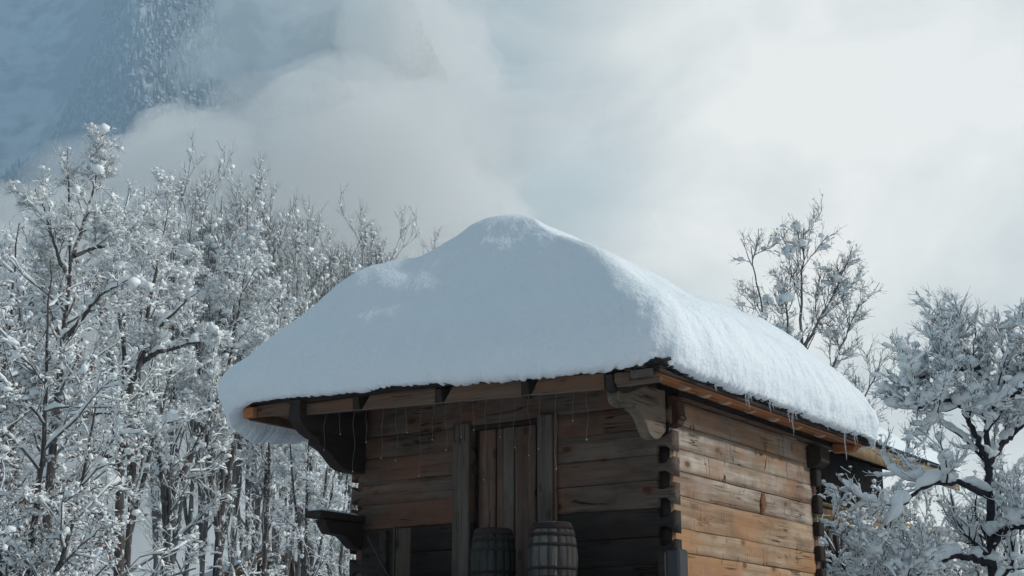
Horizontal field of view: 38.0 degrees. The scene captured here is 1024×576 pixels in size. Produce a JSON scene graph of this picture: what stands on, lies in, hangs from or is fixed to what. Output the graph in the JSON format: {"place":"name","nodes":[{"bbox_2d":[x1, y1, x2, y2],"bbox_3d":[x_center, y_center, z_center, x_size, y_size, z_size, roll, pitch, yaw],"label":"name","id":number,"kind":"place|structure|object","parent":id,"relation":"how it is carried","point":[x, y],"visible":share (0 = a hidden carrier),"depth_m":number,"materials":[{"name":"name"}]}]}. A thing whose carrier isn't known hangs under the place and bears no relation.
{"place":"outdoors","nodes":[
{"label":"outdoors","id":0,"kind":"place"},
{"bbox_2d":[0,0,497,575],"bbox_3d":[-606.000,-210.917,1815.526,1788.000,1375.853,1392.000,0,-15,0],"label":"mountain","id":1,"kind":"structure","parent":0,"point":[276,50],"depth_m":2061.03,"materials":[{"name":"white snow"}]},
{"bbox_2d":[0,0,506,442],"bbox_3d":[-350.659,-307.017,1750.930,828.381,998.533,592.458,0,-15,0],"label":"conifer forest","id":2,"kind":"object","parent":1,"relation":"on","point":[126,98],"visible":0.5,"depth_m":1840.70,"materials":[{"name":"grey"}]},
{"bbox_2d":[309,508,359,515],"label":"ledge snow","id":3,"kind":"structure","parent":0,"point":[333,511],"depth_m":15.04,"materials":[{"name":"white snow"}]},
{"bbox_2d":[409,0,1023,574],"label":"sky","id":4,"kind":"structure","parent":0,"point":[651,134],"materials":[{"name":"white"}]},
{"bbox_3d":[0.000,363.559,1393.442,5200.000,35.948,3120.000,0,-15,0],"label":"ground","id":5,"kind":"structure","parent":0,"visible":0},
{"bbox_2d":[0,232,64,575],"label":"bare tree","id":6,"kind":"object","parent":5,"relation":"on","point":[33,342],"visible":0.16,"depth_m":48.62,"materials":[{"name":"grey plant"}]},
{"bbox_2d":[0,211,67,456],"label":"bare tree","id":7,"kind":"object","parent":5,"relation":"on","point":[10,241],"visible":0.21,"depth_m":57.65,"materials":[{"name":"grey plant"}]},
{"bbox_2d":[0,121,166,575],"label":"bare tree","id":8,"kind":"object","parent":5,"relation":"on","point":[99,156],"visible":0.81,"depth_m":37.29,"materials":[{"name":"white plant"}]},
{"bbox_2d":[0,223,201,575],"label":"leafy tree","id":9,"kind":"object","parent":5,"relation":"on","point":[26,469],"visible":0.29,"depth_m":38.26,"materials":[{"name":"white plant"}]},
{"bbox_2d":[0,258,207,575],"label":"leafy tree","id":10,"kind":"object","parent":5,"relation":"on","point":[25,551],"visible":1,"depth_m":29.99,"materials":[{"name":"white plant"}]},
{"bbox_2d":[51,168,207,575],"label":"bare tree","id":11,"kind":"object","parent":5,"relation":"on","point":[194,255],"visible":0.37,"depth_m":45.18,"materials":[{"name":"white plant"}]},
{"bbox_2d":[57,183,234,575],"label":"bare tree","id":12,"kind":"object","parent":5,"relation":"on","point":[155,343],"visible":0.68,"depth_m":40.53,"materials":[{"name":"white plant"}]},
{"bbox_2d":[112,124,220,575],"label":"bare tree","id":13,"kind":"object","parent":5,"relation":"on","point":[155,560],"visible":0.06,"depth_m":63.82,"materials":[{"name":"grey plant"}]},
{"bbox_2d":[88,136,245,573],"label":"bare tree","id":14,"kind":"object","parent":5,"relation":"on","point":[199,213],"visible":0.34,"depth_m":55.34,"materials":[{"name":"grey plant"}]},
{"bbox_2d":[99,153,274,575],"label":"bare tree","id":15,"kind":"object","parent":5,"relation":"on","point":[188,521],"visible":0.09,"depth_m":57.12,"materials":[{"name":"grey plant"}]},
{"bbox_2d":[113,165,286,575],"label":"bare tree","id":16,"kind":"object","parent":5,"relation":"on","point":[166,462],"visible":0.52,"depth_m":48.72,"materials":[{"name":"white plant"}]},
{"bbox_2d":[206,539,221,575],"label":"spruce","id":17,"kind":"object","parent":5,"relation":"on","point":[214,566],"visible":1,"depth_m":30.57,"materials":[{"name":"plant"}]},
{"bbox_2d":[161,150,275,575],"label":"bare tree","id":18,"kind":"object","parent":5,"relation":"on","point":[203,528],"visible":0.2,"depth_m":57.16,"materials":[{"name":"grey plant"}]},
{"bbox_2d":[176,162,292,550],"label":"bare tree","id":19,"kind":"object","parent":5,"relation":"on","point":[280,234],"visible":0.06,"depth_m":68.13,"materials":[{"name":"grey plant"}]},
{"bbox_2d":[175,214,295,575],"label":"bare tree","id":20,"kind":"object","parent":5,"relation":"on","point":[239,258],"visible":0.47,"depth_m":50.56,"materials":[{"name":"white plant"}]},
{"bbox_2d":[167,180,311,574],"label":"bare tree","id":21,"kind":"object","parent":5,"relation":"on","point":[245,549],"visible":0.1,"depth_m":62.27,"materials":[{"name":"grey plant"}]},
{"bbox_2d":[181,139,324,575],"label":"bare tree","id":22,"kind":"object","parent":5,"relation":"on","point":[237,471],"visible":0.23,"depth_m":55.77,"materials":[{"name":"grey plant"}]},
{"bbox_2d":[178,174,330,575],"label":"bare tree","id":23,"kind":"object","parent":5,"relation":"on","point":[261,205],"visible":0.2,"depth_m":58.73,"materials":[{"name":"grey plant"}]},
{"bbox_2d":[214,276,304,575],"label":"bare tree","id":24,"kind":"object","parent":5,"relation":"on","point":[259,336],"visible":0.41,"depth_m":46.20,"materials":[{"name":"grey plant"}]},
{"bbox_2d":[217,193,327,575],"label":"bare tree","id":25,"kind":"object","parent":5,"relation":"on","point":[304,308],"visible":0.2,"depth_m":52.70,"materials":[{"name":"grey plant"}]},
{"bbox_2d":[222,550,325,575],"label":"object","id":26,"kind":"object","parent":5,"relation":"on","point":[238,572],"depth_m":60.99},
{"bbox_2d":[205,538,355,575],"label":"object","id":27,"kind":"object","parent":26,"relation":"on","point":[226,567],"depth_m":60.97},
{"bbox_2d":[228,191,339,575],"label":"bare tree","id":28,"kind":"object","parent":5,"relation":"on","point":[288,553],"visible":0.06,"depth_m":59.67,"materials":[{"name":"grey plant"}]},
{"bbox_2d":[243,184,337,575],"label":"bare tree","id":29,"kind":"object","parent":5,"relation":"on","point":[314,227],"visible":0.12,"depth_m":58.05,"materials":[{"name":"grey plant"}]},
{"bbox_2d":[267,442,339,575],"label":"bare tree","id":30,"kind":"object","parent":5,"relation":"on","point":[326,479],"visible":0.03,"depth_m":54.67,"materials":[{"name":"white plant"}]},
{"bbox_2d":[264,441,350,575],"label":"bare tree","id":31,"kind":"object","parent":5,"relation":"on","point":[313,487],"visible":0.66,"depth_m":43.88,"materials":[{"name":"white plant"}]},
{"bbox_2d":[285,442,357,575],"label":"bare tree","id":32,"kind":"object","parent":5,"relation":"on","point":[342,559],"visible":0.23,"depth_m":47.37,"materials":[{"name":"white plant"}]},
{"bbox_2d":[271,194,376,546],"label":"bare tree","id":33,"kind":"object","parent":5,"relation":"on","point":[346,255],"visible":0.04,"depth_m":63.93,"materials":[{"name":"grey plant"}]},
{"bbox_2d":[265,224,386,575],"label":"bare tree","id":34,"kind":"object","parent":5,"relation":"on","point":[309,250],"visible":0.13,"depth_m":56.70,"materials":[{"name":"grey plant"}]},
{"bbox_2d":[290,206,376,511],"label":"bare tree","id":35,"kind":"object","parent":5,"relation":"on","point":[340,248],"visible":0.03,"depth_m":67.23,"materials":[{"name":"grey plant"}]},
{"bbox_2d":[291,196,393,556],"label":"bare tree","id":36,"kind":"object","parent":5,"relation":"on","point":[365,233],"visible":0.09,"depth_m":60.02,"materials":[{"name":"grey plant"}]},
{"bbox_2d":[305,176,386,558],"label":"bare tree","id":37,"kind":"object","parent":5,"relation":"on","point":[371,242],"visible":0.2,"depth_m":62.00,"materials":[{"name":"grey plant"}]},
{"bbox_2d":[320,204,417,296],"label":"bare tree","id":38,"kind":"object","parent":5,"relation":"on","point":[374,255],"visible":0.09,"depth_m":66.11,"materials":[{"name":"grey plant"}]},
{"bbox_2d":[369,200,422,262],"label":"bare tree","id":39,"kind":"object","parent":5,"relation":"on","point":[380,247],"visible":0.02,"depth_m":65.02,"materials":[{"name":"grey plant"}]},
{"bbox_2d":[359,227,442,267],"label":"bare tree","id":40,"kind":"object","parent":5,"relation":"on","point":[435,240],"visible":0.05,"depth_m":70.35,"materials":[{"name":"grey plant"}]},
{"bbox_2d":[243,357,877,575],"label":"log cabin","id":41,"kind":"object","parent":5,"relation":"on","point":[711,480],"visible":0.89,"depth_m":14.58,"materials":[{"name":"brown wood"}]},
{"bbox_2d":[367,536,388,575],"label":"metal rod","id":42,"kind":"object","parent":41,"relation":"on","point":[373,547],"visible":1,"depth_m":14.70,"materials":[{"name":"grey metal"}]},
{"bbox_2d":[379,530,389,575],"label":"wooden post","id":43,"kind":"object","parent":41,"relation":"on","point":[384,545],"visible":1,"depth_m":14.70,"materials":[{"name":"brown wood"}]},
{"bbox_2d":[392,526,396,575],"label":"wooden lath","id":44,"kind":"object","parent":41,"relation":"on","point":[394,548],"visible":1,"depth_m":14.64,"materials":[{"name":"brown wood"}]},
{"bbox_2d":[395,528,411,575],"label":"wooden plank","id":45,"kind":"object","parent":41,"relation":"on","point":[403,551],"visible":1,"depth_m":14.58,"materials":[{"name":"brown wood"}]},
{"bbox_2d":[309,389,601,479],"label":"string lights","id":46,"kind":"object","parent":41,"relation":"hanging from","point":[461,417],"visible":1,"depth_m":13.80,"materials":[{"name":"metal"}]},
{"bbox_2d":[470,527,515,575],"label":"barrel","id":47,"kind":"object","parent":41,"relation":"on","point":[492,550],"visible":1,"depth_m":13.67,"materials":[{"name":"brown wood"}]},
{"bbox_2d":[477,424,537,575],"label":"door","id":48,"kind":"structure","parent":41,"relation":"in","point":[507,493],"depth_m":14.56,"materials":[{"name":"brown wood"}]},
{"bbox_2d":[218,214,878,451],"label":"roof snow","id":49,"kind":"structure","parent":41,"relation":"on","point":[504,298],"depth_m":14.32,"materials":[{"name":"white snow"}]},
{"bbox_2d":[791,408,793,431],"bbox_3d":[2.780,1.319,14.715,0.025,0.291,0.025,-3,-16,11],"label":"icicle","id":50,"kind":"object","parent":49,"relation":"hanging from","point":[792,418],"visible":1,"depth_m":14.72,"materials":[{"name":"white"}]},
{"bbox_2d":[844,429,846,459],"bbox_3d":[3.538,1.647,15.782,0.025,0.361,0.025,-3,-16,11],"label":"icicle","id":51,"kind":"object","parent":49,"relation":"hanging from","point":[845,441],"visible":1,"depth_m":15.78,"materials":[{"name":"white"}]},
{"bbox_2d":[527,521,577,575],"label":"barrel","id":52,"kind":"object","parent":41,"relation":"on","point":[552,548],"visible":1,"depth_m":13.26,"materials":[{"name":"brown wood"}]},
{"bbox_2d":[658,549,687,575],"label":"corner post","id":53,"kind":"object","parent":5,"relation":"on","point":[672,562],"visible":1,"depth_m":13.05,"materials":[{"name":"grey paint"}]},
{"bbox_2d":[725,189,897,423],"bbox_3d":[6.328,2.330,30.513,3.294,9.117,2.584,2,-15,-8],"label":"bare tree","id":54,"kind":"object","parent":5,"relation":"on","point":[785,296],"visible":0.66,"depth_m":31.01,"materials":[{"name":"grey plant"}]},
{"bbox_2d":[817,512,953,575],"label":"snowy bush","id":55,"kind":"object","parent":5,"relation":"on","point":[928,567],"visible":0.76,"depth_m":17.25,"materials":[{"name":"white snow"}]},
{"bbox_2d":[816,444,959,574],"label":"chalet","id":56,"kind":"object","parent":5,"relation":"on","point":[866,460],"visible":0.13,"depth_m":25.77,"materials":[{"name":"brown wood"}]},
{"bbox_2d":[817,482,840,548],"bbox_3d":[5.442,3.884,25.414,0.050,1.100,0.900,-10,-18,33],"label":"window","id":57,"kind":"structure","parent":56,"relation":"in","point":[827,499],"depth_m":25.31,"materials":[{"name":"glass"}]},
{"bbox_2d":[856,492,876,546],"bbox_3d":[6.407,4.253,26.766,0.050,1.100,0.900,-10,-18,33],"label":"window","id":58,"kind":"structure","parent":56,"relation":"in","point":[857,498],"depth_m":26.59,"materials":[{"name":"glass"}]},
{"bbox_2d":[876,427,962,472],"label":"roof snow","id":59,"kind":"structure","parent":56,"relation":"on","point":[930,453],"depth_m":26.24,"materials":[{"name":"white snow"}]},
{"bbox_2d":[825,477,960,575],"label":"snowy bush","id":60,"kind":"object","parent":5,"relation":"on","point":[895,486],"visible":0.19,"depth_m":21.27,"materials":[{"name":"white snow"}]},
{"bbox_2d":[817,479,970,575],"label":"snowy bush","id":61,"kind":"object","parent":5,"relation":"on","point":[837,505],"visible":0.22,"depth_m":19.22,"materials":[{"name":"white snow"}]},
{"bbox_2d":[824,527,1003,575],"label":"snowy bush","id":62,"kind":"object","parent":5,"relation":"on","point":[828,570],"visible":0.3,"depth_m":18.11,"materials":[{"name":"white snow"}]},
{"bbox_2d":[818,478,1023,575],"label":"snowy bush","id":63,"kind":"object","parent":5,"relation":"on","point":[918,497],"visible":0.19,"depth_m":20.92,"materials":[{"name":"white snow"}]},
{"bbox_2d":[822,283,1023,575],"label":"bare tree","id":64,"kind":"object","parent":5,"relation":"on","point":[951,351],"visible":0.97,"depth_m":18.21,"materials":[{"name":"white plant"}]},
{"bbox_2d":[876,507,1006,575],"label":"snowy bush","id":65,"kind":"object","parent":5,"relation":"on","point":[930,525],"visible":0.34,"depth_m":19.25,"materials":[{"name":"white snow"}]},
{"bbox_2d":[875,448,1023,575],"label":"snowy bush","id":66,"kind":"object","parent":5,"relation":"on","point":[1020,462],"visible":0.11,"depth_m":22.33,"materials":[{"name":"white snow"}]},
{"bbox_2d":[945,507,1023,575],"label":"snowy bush","id":67,"kind":"object","parent":5,"relation":"on","point":[972,571],"visible":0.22,"depth_m":20.54,"materials":[{"name":"white snow"}]},
{"bbox_2d":[947,469,1023,571],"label":"snowy bush","id":68,"kind":"object","parent":5,"relation":"on","point":[966,496],"visible":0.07,"depth_m":22.74,"materials":[{"name":"white snow"}]}
]}

